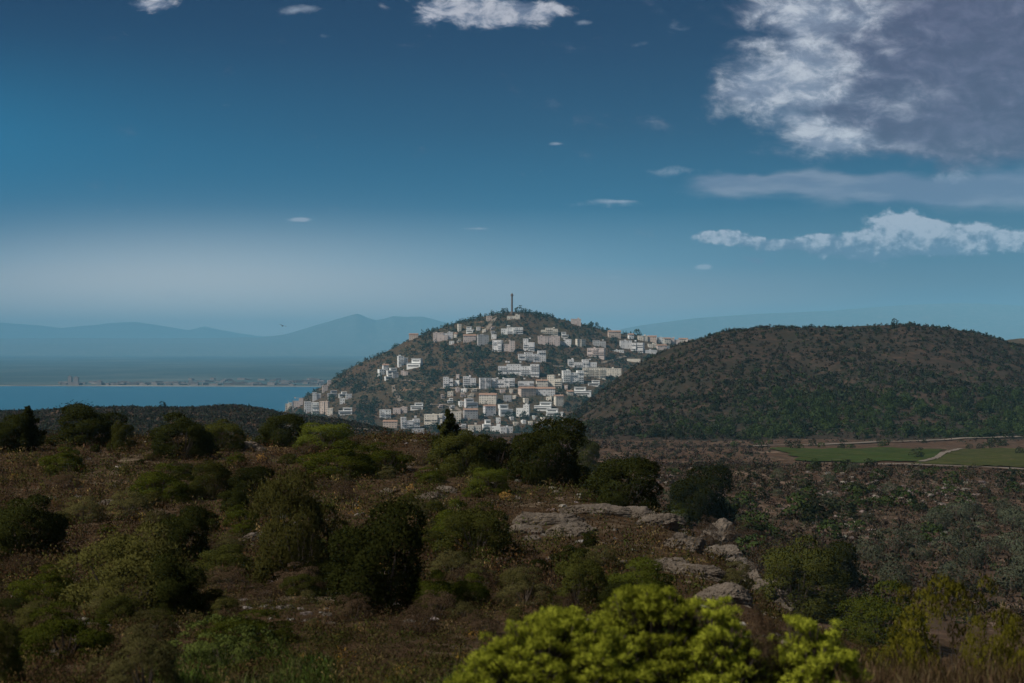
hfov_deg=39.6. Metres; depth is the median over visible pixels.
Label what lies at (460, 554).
heath shrub
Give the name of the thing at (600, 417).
oak tree
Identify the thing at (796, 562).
lentisk shrub
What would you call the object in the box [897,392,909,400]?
oak tree
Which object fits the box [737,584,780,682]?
dry shrub
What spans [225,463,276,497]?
broom shrub
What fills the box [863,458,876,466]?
oak shrub
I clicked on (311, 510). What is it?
wild olive
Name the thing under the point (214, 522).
heath shrub
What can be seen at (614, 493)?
holm oak
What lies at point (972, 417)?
oak tree
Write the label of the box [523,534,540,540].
boulder
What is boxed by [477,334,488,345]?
town house
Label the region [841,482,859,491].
scrub oak
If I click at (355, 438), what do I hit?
heath shrub
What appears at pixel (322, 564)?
heath shrub
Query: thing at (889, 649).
broom shrub
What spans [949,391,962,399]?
oak tree
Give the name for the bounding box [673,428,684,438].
oak tree
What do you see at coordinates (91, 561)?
heath shrub
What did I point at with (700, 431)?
oak tree
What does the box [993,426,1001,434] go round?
oak tree
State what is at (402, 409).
town house
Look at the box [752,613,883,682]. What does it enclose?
spurge shrub
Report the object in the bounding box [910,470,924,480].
oak shrub
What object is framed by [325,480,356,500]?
heath shrub
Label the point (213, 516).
heath shrub
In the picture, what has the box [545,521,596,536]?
boulder
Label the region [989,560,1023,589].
olive tree
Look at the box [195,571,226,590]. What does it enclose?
heath shrub
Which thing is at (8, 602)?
heath shrub
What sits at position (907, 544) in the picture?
olive tree
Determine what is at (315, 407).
apartment block
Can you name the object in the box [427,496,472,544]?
lentisk shrub
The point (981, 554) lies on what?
olive tree
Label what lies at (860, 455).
field
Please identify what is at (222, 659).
grass
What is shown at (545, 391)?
tiled house
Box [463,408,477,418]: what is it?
tiled house
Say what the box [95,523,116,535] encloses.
heath shrub
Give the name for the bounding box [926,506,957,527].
olive tree
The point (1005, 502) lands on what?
olive tree
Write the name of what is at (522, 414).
pine tree
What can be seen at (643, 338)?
town house
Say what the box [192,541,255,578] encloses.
lentisk shrub
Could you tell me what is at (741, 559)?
boulder
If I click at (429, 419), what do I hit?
apartment block
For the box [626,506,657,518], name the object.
boulder
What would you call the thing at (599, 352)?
apartment block
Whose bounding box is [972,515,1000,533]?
olive tree
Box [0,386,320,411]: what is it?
sea
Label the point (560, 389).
pine tree
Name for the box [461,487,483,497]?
heath shrub
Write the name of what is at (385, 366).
tiled house
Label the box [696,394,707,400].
oak tree
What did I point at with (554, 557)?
heath shrub
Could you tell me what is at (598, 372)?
apartment block
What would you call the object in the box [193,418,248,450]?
lentisk shrub
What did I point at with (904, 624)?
broom shrub
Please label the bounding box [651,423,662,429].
oak tree
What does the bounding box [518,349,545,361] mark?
apartment block
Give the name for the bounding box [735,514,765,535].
scrub oak
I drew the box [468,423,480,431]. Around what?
town house
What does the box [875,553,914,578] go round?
olive tree
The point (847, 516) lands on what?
scrub oak
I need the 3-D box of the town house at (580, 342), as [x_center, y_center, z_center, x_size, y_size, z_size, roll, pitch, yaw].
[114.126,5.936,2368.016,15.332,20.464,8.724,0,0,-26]
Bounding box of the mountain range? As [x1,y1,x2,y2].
[0,303,1023,355]
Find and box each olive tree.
[830,557,859,587]
[852,535,882,557]
[861,545,887,563]
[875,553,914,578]
[876,521,913,552]
[876,563,913,584]
[898,520,925,538]
[907,530,926,543]
[909,542,932,559]
[920,507,950,529]
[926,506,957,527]
[928,530,965,554]
[936,559,980,591]
[937,560,965,579]
[944,499,970,520]
[947,519,980,545]
[955,500,984,519]
[959,542,986,562]
[959,547,984,567]
[963,500,980,512]
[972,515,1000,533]
[976,536,1002,554]
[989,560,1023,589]
[994,499,1011,512]
[996,503,1017,518]
[996,528,1023,550]
[997,504,1023,523]
[998,506,1023,527]
[1009,545,1023,567]
[1016,559,1023,581]
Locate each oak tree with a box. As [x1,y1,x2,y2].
[595,416,604,423]
[646,425,658,437]
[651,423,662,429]
[662,398,672,406]
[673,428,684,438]
[691,429,703,439]
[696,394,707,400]
[716,414,726,421]
[727,430,736,438]
[733,389,742,395]
[734,430,746,439]
[748,378,758,386]
[780,429,791,437]
[790,441,800,447]
[794,420,807,432]
[794,428,805,437]
[809,405,824,418]
[831,419,842,428]
[856,426,868,438]
[896,425,909,435]
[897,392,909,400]
[899,401,909,409]
[899,412,910,418]
[902,395,915,405]
[902,424,914,434]
[908,447,924,456]
[914,405,924,411]
[917,419,930,428]
[920,403,931,411]
[923,429,932,436]
[931,424,941,432]
[934,426,945,435]
[938,405,949,413]
[945,427,958,437]
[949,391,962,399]
[950,406,959,412]
[957,428,968,436]
[961,412,974,420]
[978,429,989,436]
[983,394,994,401]
[987,437,1001,446]
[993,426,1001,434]
[1001,429,1013,437]
[1015,446,1023,452]
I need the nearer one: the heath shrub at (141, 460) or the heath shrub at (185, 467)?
the heath shrub at (185, 467)
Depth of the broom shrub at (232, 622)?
22.20 m
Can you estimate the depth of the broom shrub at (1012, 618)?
16.04 m
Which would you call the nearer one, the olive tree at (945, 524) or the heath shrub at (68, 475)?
the heath shrub at (68, 475)
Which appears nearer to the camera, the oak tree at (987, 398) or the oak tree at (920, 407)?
the oak tree at (920, 407)
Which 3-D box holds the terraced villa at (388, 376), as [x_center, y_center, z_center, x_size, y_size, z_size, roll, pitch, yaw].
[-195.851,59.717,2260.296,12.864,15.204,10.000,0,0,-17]
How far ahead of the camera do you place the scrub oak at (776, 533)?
198.94 m
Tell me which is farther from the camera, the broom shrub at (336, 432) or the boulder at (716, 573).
the broom shrub at (336, 432)
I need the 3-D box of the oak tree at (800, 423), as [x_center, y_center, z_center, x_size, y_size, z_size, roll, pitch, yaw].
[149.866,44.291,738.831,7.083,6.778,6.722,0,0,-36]
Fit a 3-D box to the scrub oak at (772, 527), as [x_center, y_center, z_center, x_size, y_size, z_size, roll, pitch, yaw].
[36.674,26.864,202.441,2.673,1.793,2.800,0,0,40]
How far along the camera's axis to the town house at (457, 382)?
2140.46 m
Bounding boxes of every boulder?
[238,532,259,540]
[239,441,261,447]
[254,446,268,451]
[379,488,399,492]
[415,491,447,499]
[433,485,457,492]
[504,523,544,533]
[510,511,584,525]
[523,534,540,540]
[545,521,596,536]
[558,503,634,517]
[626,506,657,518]
[636,513,685,530]
[654,557,688,564]
[659,560,727,582]
[663,532,705,553]
[694,582,753,607]
[700,517,737,543]
[704,544,742,557]
[726,556,759,571]
[740,569,761,582]
[752,579,792,599]
[775,597,802,611]
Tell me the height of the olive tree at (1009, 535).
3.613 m
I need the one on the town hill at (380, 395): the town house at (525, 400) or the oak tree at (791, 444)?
the town house at (525, 400)
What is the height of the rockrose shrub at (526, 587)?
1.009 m
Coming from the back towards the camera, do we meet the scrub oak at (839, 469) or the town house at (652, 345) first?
the town house at (652, 345)
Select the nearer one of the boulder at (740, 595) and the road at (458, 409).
the boulder at (740, 595)
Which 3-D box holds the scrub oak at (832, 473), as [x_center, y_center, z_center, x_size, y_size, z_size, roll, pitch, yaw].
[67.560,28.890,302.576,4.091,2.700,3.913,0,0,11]
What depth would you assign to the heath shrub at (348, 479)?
67.89 m
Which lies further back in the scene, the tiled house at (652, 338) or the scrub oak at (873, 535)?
the tiled house at (652, 338)
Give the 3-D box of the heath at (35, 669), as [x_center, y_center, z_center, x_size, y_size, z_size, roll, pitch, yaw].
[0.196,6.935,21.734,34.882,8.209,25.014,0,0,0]
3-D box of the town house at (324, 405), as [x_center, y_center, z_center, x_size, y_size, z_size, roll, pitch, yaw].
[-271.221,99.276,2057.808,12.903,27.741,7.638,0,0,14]
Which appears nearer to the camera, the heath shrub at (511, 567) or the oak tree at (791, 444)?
the heath shrub at (511, 567)
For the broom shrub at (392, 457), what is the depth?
73.50 m
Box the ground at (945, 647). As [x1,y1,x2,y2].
[0,439,1023,682]
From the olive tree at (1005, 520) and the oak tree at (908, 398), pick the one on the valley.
the olive tree at (1005, 520)
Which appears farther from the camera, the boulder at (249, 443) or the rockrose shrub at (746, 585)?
the boulder at (249, 443)
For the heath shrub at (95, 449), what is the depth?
85.50 m
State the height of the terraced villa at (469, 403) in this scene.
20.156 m
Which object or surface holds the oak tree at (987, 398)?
on the hill at (912, 356)
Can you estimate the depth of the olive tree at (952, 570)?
171.43 m
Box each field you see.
[770,447,946,462]
[917,448,1023,466]
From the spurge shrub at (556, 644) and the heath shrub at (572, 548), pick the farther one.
the heath shrub at (572, 548)
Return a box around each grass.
[140,639,477,682]
[808,641,1023,682]
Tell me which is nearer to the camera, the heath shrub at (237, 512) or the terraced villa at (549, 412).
the heath shrub at (237, 512)
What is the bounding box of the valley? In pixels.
[0,407,1023,646]
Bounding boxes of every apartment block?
[311,402,318,413]
[379,410,390,417]
[397,355,407,367]
[401,416,419,428]
[424,414,442,426]
[443,377,452,387]
[450,409,460,421]
[463,375,475,386]
[479,378,490,389]
[491,377,514,387]
[492,340,502,351]
[498,361,539,376]
[501,325,522,334]
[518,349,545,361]
[518,378,533,386]
[523,338,534,350]
[541,327,557,335]
[547,374,562,388]
[562,369,583,383]
[568,358,596,368]
[583,367,605,379]
[587,347,605,359]
[631,340,644,352]
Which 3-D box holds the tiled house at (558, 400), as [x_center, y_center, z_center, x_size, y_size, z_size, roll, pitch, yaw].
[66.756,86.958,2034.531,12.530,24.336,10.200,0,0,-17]
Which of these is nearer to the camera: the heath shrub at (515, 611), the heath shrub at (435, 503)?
the heath shrub at (515, 611)
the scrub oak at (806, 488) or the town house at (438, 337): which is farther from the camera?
the town house at (438, 337)
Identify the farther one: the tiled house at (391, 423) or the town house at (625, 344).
the town house at (625, 344)
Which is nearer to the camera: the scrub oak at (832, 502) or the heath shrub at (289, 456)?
the heath shrub at (289, 456)
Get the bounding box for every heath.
[0,427,795,619]
[0,575,981,682]
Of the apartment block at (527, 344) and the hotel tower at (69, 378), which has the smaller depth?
the apartment block at (527, 344)
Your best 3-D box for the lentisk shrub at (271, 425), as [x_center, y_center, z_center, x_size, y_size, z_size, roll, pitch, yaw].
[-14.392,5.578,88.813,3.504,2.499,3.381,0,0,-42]
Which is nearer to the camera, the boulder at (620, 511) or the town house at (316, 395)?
the boulder at (620, 511)
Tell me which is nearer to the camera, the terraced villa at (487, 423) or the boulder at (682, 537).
the boulder at (682, 537)
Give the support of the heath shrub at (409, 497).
on the ground at (945, 647)
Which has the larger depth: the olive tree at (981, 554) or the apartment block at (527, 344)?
the apartment block at (527, 344)
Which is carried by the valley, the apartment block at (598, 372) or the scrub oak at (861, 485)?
the scrub oak at (861, 485)
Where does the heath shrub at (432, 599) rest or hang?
on the ground at (945, 647)
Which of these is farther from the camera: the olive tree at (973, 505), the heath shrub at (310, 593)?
the olive tree at (973, 505)
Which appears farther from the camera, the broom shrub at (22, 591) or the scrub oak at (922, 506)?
the scrub oak at (922, 506)
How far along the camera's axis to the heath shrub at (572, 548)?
40.51 m
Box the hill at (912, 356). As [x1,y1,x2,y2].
[123,324,1023,440]
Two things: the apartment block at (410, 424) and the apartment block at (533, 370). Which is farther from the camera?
the apartment block at (533, 370)
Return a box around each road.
[391,385,402,400]
[430,404,469,419]
[442,387,517,389]
[485,317,496,331]
[599,356,626,363]
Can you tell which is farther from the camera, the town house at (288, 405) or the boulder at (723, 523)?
the town house at (288, 405)
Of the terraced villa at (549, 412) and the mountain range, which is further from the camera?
the mountain range
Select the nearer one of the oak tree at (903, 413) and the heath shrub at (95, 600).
the heath shrub at (95, 600)
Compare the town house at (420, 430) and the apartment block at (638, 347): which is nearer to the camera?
the town house at (420, 430)
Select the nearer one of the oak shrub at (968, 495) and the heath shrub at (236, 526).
the heath shrub at (236, 526)
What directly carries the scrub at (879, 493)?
on the valley
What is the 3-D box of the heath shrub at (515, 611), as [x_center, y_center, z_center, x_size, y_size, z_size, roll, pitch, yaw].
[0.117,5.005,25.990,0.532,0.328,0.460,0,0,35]
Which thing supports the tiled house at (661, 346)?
on the town hill at (380, 395)
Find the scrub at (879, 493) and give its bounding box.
[564,460,1023,625]
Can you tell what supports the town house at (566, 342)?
on the town hill at (380, 395)
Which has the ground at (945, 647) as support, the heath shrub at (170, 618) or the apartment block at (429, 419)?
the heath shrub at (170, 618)
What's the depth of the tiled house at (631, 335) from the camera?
2444.71 m
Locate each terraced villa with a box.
[327,390,336,398]
[339,392,346,397]
[339,408,351,415]
[384,374,392,380]
[386,368,396,374]
[407,358,422,369]
[410,403,423,410]
[464,399,477,407]
[466,327,473,333]
[482,420,490,430]
[498,404,512,416]
[534,402,551,410]
[546,409,563,416]
[561,332,567,337]
[574,387,591,396]
[588,380,599,386]
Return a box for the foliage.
[288,309,659,433]
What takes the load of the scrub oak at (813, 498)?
on the valley
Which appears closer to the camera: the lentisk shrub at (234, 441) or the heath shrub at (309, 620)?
the heath shrub at (309, 620)
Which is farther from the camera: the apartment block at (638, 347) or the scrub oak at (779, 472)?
the apartment block at (638, 347)
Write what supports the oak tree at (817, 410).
on the hill at (912, 356)
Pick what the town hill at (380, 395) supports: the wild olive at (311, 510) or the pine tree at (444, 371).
the pine tree at (444, 371)
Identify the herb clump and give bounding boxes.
[150,608,289,673]
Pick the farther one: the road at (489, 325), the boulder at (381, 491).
the road at (489, 325)
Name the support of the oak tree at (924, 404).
on the hill at (912, 356)
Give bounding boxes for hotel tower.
[68,375,72,384]
[73,376,78,382]
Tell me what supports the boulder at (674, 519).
on the ground at (945, 647)
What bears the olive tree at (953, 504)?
on the valley
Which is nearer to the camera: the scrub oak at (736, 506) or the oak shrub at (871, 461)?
the scrub oak at (736, 506)
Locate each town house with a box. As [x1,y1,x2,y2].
[285,402,291,410]
[292,397,302,409]
[304,401,310,412]
[313,392,320,400]
[319,401,329,414]
[322,385,327,392]
[327,408,332,415]
[377,369,385,375]
[392,372,398,377]
[393,406,406,413]
[401,369,407,375]
[412,429,423,433]
[433,332,447,342]
[443,331,452,338]
[447,391,452,396]
[454,380,459,385]
[458,401,463,406]
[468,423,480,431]
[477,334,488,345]
[491,424,500,431]
[500,426,512,432]
[503,395,511,401]
[504,340,514,351]
[507,314,519,319]
[516,404,529,416]
[523,398,528,403]
[538,335,559,346]
[560,338,571,346]
[571,318,580,325]
[575,339,585,346]
[593,339,605,347]
[606,367,621,376]
[619,340,631,348]
[638,335,647,340]
[645,349,656,353]
[648,343,656,347]
[657,337,663,343]
[671,337,679,344]
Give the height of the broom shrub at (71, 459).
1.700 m
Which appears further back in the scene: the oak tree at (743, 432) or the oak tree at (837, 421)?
the oak tree at (837, 421)
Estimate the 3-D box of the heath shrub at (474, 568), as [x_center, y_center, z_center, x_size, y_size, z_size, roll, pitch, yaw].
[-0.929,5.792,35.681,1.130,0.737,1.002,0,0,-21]
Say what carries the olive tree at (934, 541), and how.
on the valley
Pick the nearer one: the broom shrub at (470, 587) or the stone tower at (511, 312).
the broom shrub at (470, 587)
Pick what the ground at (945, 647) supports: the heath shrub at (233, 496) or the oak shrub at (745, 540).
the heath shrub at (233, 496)
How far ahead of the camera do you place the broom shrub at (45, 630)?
19.57 m
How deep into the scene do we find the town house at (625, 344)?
2394.56 m
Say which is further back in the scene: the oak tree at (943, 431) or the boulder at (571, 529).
the oak tree at (943, 431)
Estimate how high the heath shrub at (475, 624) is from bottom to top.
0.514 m
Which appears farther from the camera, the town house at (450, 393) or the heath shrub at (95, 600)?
the town house at (450, 393)
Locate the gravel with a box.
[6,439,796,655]
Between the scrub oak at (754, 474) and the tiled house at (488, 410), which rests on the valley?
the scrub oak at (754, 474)
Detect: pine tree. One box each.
[360,383,367,390]
[366,416,374,424]
[434,369,442,376]
[442,368,449,373]
[512,425,520,432]
[515,305,523,312]
[519,411,527,418]
[557,387,564,393]
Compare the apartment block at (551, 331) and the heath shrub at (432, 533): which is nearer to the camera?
the heath shrub at (432, 533)
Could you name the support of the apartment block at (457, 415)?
on the town hill at (380, 395)
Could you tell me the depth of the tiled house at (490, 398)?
2039.22 m
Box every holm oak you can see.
[503,411,595,486]
[580,451,671,512]
[662,459,739,525]
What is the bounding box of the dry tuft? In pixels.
[499,490,514,500]
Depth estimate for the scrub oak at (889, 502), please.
259.35 m
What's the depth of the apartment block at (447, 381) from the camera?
2135.31 m
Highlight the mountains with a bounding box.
[0,314,452,344]
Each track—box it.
[753,436,1020,445]
[858,463,1023,468]
[919,448,961,460]
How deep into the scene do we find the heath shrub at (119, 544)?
42.08 m
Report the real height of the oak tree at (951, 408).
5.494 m
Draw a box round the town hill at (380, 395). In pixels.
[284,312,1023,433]
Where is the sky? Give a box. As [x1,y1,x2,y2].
[0,0,1023,335]
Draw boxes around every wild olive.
[45,515,208,617]
[244,458,358,588]
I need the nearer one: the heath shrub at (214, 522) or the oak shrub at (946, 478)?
the heath shrub at (214, 522)
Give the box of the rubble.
[641,467,1023,550]
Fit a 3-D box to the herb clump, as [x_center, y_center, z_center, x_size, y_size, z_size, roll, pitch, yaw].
[-3.796,3.992,18.703,1.488,0.834,1.783,0,0,44]
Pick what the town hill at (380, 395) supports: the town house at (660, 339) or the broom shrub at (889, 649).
the town house at (660, 339)
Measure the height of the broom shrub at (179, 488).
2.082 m
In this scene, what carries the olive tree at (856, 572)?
on the valley
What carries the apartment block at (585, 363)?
on the town hill at (380, 395)
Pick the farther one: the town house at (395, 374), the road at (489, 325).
the road at (489, 325)
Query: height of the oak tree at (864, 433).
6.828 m
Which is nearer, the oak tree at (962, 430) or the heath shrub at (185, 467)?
the heath shrub at (185, 467)
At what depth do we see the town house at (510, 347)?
2283.34 m
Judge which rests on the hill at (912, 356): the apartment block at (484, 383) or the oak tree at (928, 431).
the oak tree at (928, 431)
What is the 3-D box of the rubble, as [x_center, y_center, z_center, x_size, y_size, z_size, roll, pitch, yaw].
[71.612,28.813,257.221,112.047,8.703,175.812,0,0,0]
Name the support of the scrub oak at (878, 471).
on the valley
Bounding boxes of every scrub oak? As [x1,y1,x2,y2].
[671,509,688,524]
[719,496,739,511]
[725,498,739,512]
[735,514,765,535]
[745,509,769,526]
[747,472,763,483]
[763,524,780,535]
[769,469,786,478]
[770,531,786,538]
[772,488,783,496]
[790,473,814,487]
[797,484,817,495]
[797,492,818,505]
[809,462,821,470]
[815,518,847,539]
[817,493,831,501]
[820,471,838,482]
[822,493,847,509]
[834,463,848,472]
[840,510,857,521]
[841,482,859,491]
[843,486,868,499]
[846,461,858,469]
[846,520,868,531]
[852,481,870,493]
[861,511,878,521]
[867,497,883,505]
[869,468,887,479]
[869,531,883,540]
[877,495,893,505]
[879,467,893,474]
[879,497,893,506]
[881,481,899,492]
[913,502,929,511]
[919,521,946,540]
[920,467,936,477]
[930,505,947,512]
[942,484,958,493]
[978,486,990,493]
[1005,481,1021,492]
[1009,468,1023,479]
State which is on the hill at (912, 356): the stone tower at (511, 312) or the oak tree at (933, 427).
the oak tree at (933, 427)
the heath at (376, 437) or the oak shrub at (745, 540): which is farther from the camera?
the oak shrub at (745, 540)
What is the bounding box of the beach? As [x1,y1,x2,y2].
[0,385,320,386]
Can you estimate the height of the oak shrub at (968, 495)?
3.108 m
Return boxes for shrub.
[0,410,35,452]
[0,489,74,557]
[0,526,31,548]
[0,595,29,617]
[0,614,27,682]
[1,595,121,665]
[3,561,78,607]
[10,599,61,629]
[13,604,55,629]
[28,601,88,634]
[37,444,86,473]
[44,399,133,446]
[52,584,68,602]
[53,471,80,487]
[53,511,77,524]
[57,494,106,522]
[73,547,107,568]
[78,584,129,618]
[79,618,206,682]
[87,573,130,595]
[90,446,101,451]
[92,594,146,624]
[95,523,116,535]
[97,607,121,619]
[103,489,155,519]
[103,534,143,557]
[105,420,137,451]
[122,459,194,502]
[123,607,179,638]
[134,459,146,464]
[137,509,169,529]
[141,548,214,620]
[143,454,154,460]
[144,408,225,459]
[144,491,167,507]
[144,607,178,622]
[150,499,215,565]
[170,463,196,478]
[186,458,236,499]
[187,611,205,622]
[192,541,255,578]
[192,607,304,643]
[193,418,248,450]
[193,586,231,613]
[194,538,233,559]
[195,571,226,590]
[201,565,251,593]
[202,509,220,520]
[202,595,240,616]
[204,518,220,530]
[216,532,249,551]
[217,489,249,512]
[218,607,245,629]
[222,503,259,526]
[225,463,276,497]
[226,452,248,466]
[229,518,258,535]
[242,582,287,606]
[251,411,307,446]
[262,561,326,593]
[276,453,298,463]
[276,573,328,596]
[277,538,322,559]
[290,419,357,449]
[292,437,381,479]
[295,558,348,589]
[298,442,319,454]
[299,589,318,603]
[302,618,323,629]
[316,490,437,615]
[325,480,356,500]
[329,591,381,621]
[331,472,355,485]
[334,603,356,616]
[349,436,363,444]
[352,441,417,474]
[377,465,396,478]
[389,602,446,635]
[396,492,417,505]
[403,565,457,614]
[406,529,442,552]
[406,589,463,618]
[408,501,429,516]
[412,466,448,483]
[418,516,437,530]
[423,426,505,476]
[424,500,446,514]
[426,499,528,560]
[426,548,476,579]
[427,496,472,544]
[441,604,669,682]
[443,563,499,591]
[443,600,483,619]
[446,568,494,608]
[449,550,472,563]
[456,557,497,582]
[458,609,503,634]
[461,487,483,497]
[462,501,492,513]
[463,467,514,494]
[469,430,521,473]
[471,483,494,493]
[491,562,557,608]
[493,566,529,591]
[505,606,530,620]
[510,562,540,582]
[521,558,550,576]
[527,553,547,564]
[546,549,613,609]
[549,552,568,568]
[551,592,582,609]
[555,543,600,563]
[570,436,604,473]
[577,544,626,569]
[580,532,600,547]
[585,583,739,682]
[594,578,642,608]
[603,552,676,603]
[662,595,788,682]
[670,500,701,525]
[695,515,720,545]
[721,519,765,549]
[721,559,756,589]
[733,490,758,507]
[735,533,769,557]
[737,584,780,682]
[740,535,796,583]
[747,487,768,500]
[750,529,854,623]
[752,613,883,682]
[766,478,779,487]
[780,492,819,521]
[798,500,832,524]
[801,536,871,589]
[810,458,820,465]
[827,496,856,514]
[828,575,938,652]
[842,459,853,466]
[861,565,1023,679]
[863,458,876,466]
[867,479,881,486]
[875,634,927,674]
[880,439,889,444]
[890,485,923,508]
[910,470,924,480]
[942,470,961,483]
[955,491,974,504]
[967,613,1023,682]
[993,470,1016,485]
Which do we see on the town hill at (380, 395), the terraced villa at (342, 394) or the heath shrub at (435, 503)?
the terraced villa at (342, 394)
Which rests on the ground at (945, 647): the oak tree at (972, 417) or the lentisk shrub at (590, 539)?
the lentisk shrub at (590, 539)
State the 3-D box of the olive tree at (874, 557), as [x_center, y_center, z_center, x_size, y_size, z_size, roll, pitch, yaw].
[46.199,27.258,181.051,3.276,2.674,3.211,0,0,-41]
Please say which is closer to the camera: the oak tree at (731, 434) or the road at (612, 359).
the oak tree at (731, 434)
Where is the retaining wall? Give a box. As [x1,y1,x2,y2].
[627,359,639,361]
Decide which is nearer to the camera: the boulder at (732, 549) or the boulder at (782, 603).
the boulder at (782, 603)
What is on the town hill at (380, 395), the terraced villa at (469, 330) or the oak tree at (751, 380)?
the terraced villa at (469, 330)
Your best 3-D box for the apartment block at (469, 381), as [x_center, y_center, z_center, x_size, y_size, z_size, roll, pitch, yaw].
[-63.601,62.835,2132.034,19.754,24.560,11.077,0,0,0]
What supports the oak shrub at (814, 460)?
on the valley
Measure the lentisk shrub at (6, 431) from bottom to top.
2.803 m
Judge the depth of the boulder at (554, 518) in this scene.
53.12 m
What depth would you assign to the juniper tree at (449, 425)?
74.06 m
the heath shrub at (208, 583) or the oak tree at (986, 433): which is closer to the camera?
the heath shrub at (208, 583)
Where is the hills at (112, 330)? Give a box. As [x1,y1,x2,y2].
[0,322,267,338]
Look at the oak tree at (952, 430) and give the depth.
713.59 m
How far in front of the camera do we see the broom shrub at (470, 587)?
28.87 m
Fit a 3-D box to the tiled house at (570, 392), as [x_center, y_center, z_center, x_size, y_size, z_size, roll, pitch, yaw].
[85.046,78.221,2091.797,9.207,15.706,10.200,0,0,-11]
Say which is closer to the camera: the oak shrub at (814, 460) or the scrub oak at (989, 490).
the scrub oak at (989, 490)
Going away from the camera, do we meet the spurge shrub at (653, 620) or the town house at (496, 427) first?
the spurge shrub at (653, 620)
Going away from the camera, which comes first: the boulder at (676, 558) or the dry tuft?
the boulder at (676, 558)
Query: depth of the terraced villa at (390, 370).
2295.87 m
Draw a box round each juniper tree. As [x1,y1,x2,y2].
[12,405,47,450]
[429,409,471,470]
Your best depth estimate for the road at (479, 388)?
2109.02 m
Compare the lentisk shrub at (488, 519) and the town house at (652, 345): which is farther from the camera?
the town house at (652, 345)
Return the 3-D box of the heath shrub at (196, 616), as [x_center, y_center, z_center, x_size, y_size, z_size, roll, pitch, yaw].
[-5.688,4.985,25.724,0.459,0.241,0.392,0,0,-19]
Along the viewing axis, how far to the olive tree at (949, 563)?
163.02 m
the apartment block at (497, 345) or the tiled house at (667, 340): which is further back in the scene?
the tiled house at (667, 340)
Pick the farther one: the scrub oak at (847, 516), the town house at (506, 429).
the town house at (506, 429)
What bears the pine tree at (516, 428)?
on the town hill at (380, 395)
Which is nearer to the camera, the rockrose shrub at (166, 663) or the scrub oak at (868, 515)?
the rockrose shrub at (166, 663)
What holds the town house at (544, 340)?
on the town hill at (380, 395)
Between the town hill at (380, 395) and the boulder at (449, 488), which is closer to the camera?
the boulder at (449, 488)
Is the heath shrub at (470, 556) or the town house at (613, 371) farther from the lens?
the town house at (613, 371)
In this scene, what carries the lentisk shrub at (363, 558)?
on the ground at (945, 647)
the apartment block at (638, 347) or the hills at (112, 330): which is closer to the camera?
the apartment block at (638, 347)
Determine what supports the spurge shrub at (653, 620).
on the ground at (945, 647)
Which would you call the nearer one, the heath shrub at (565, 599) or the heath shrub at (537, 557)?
the heath shrub at (565, 599)
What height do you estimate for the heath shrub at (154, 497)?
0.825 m
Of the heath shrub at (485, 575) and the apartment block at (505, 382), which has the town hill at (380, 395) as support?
the apartment block at (505, 382)
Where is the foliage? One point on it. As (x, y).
(428, 332)
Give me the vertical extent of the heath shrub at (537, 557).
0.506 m
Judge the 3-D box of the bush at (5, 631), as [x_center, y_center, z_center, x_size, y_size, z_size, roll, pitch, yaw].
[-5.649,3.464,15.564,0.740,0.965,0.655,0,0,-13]
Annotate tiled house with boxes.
[382,364,388,370]
[383,420,397,427]
[409,333,418,339]
[463,334,475,342]
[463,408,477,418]
[479,393,496,403]
[483,404,495,415]
[518,386,535,396]
[536,379,547,386]
[536,387,554,395]
[554,394,563,405]
[566,390,573,394]
[607,330,620,338]
[627,333,633,338]
[647,335,656,342]
[656,344,666,349]
[663,337,670,343]
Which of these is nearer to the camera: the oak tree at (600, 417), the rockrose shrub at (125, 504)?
the rockrose shrub at (125, 504)
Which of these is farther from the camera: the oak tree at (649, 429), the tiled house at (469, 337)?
the tiled house at (469, 337)
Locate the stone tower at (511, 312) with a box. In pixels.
[510,293,513,313]
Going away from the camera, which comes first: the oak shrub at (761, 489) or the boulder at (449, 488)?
the boulder at (449, 488)
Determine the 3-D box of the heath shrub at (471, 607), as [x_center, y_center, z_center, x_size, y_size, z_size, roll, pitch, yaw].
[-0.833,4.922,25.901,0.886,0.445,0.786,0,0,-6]
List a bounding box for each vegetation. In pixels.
[0,404,430,439]
[548,321,1023,439]
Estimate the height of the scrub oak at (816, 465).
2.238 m
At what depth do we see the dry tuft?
62.43 m
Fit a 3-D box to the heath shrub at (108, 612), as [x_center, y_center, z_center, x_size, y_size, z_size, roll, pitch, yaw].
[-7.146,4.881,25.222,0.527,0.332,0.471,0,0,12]
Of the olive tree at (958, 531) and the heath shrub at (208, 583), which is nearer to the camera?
the heath shrub at (208, 583)
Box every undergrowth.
[0,404,1023,472]
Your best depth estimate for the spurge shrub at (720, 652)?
11.97 m
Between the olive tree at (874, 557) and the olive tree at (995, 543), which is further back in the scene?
the olive tree at (995, 543)
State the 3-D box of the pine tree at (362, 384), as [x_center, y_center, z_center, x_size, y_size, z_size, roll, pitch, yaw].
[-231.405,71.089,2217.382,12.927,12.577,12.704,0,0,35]
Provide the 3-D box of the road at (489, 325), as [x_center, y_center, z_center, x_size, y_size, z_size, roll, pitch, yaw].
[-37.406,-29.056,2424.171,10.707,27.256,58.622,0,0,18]
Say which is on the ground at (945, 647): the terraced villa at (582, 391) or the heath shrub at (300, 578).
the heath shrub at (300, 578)

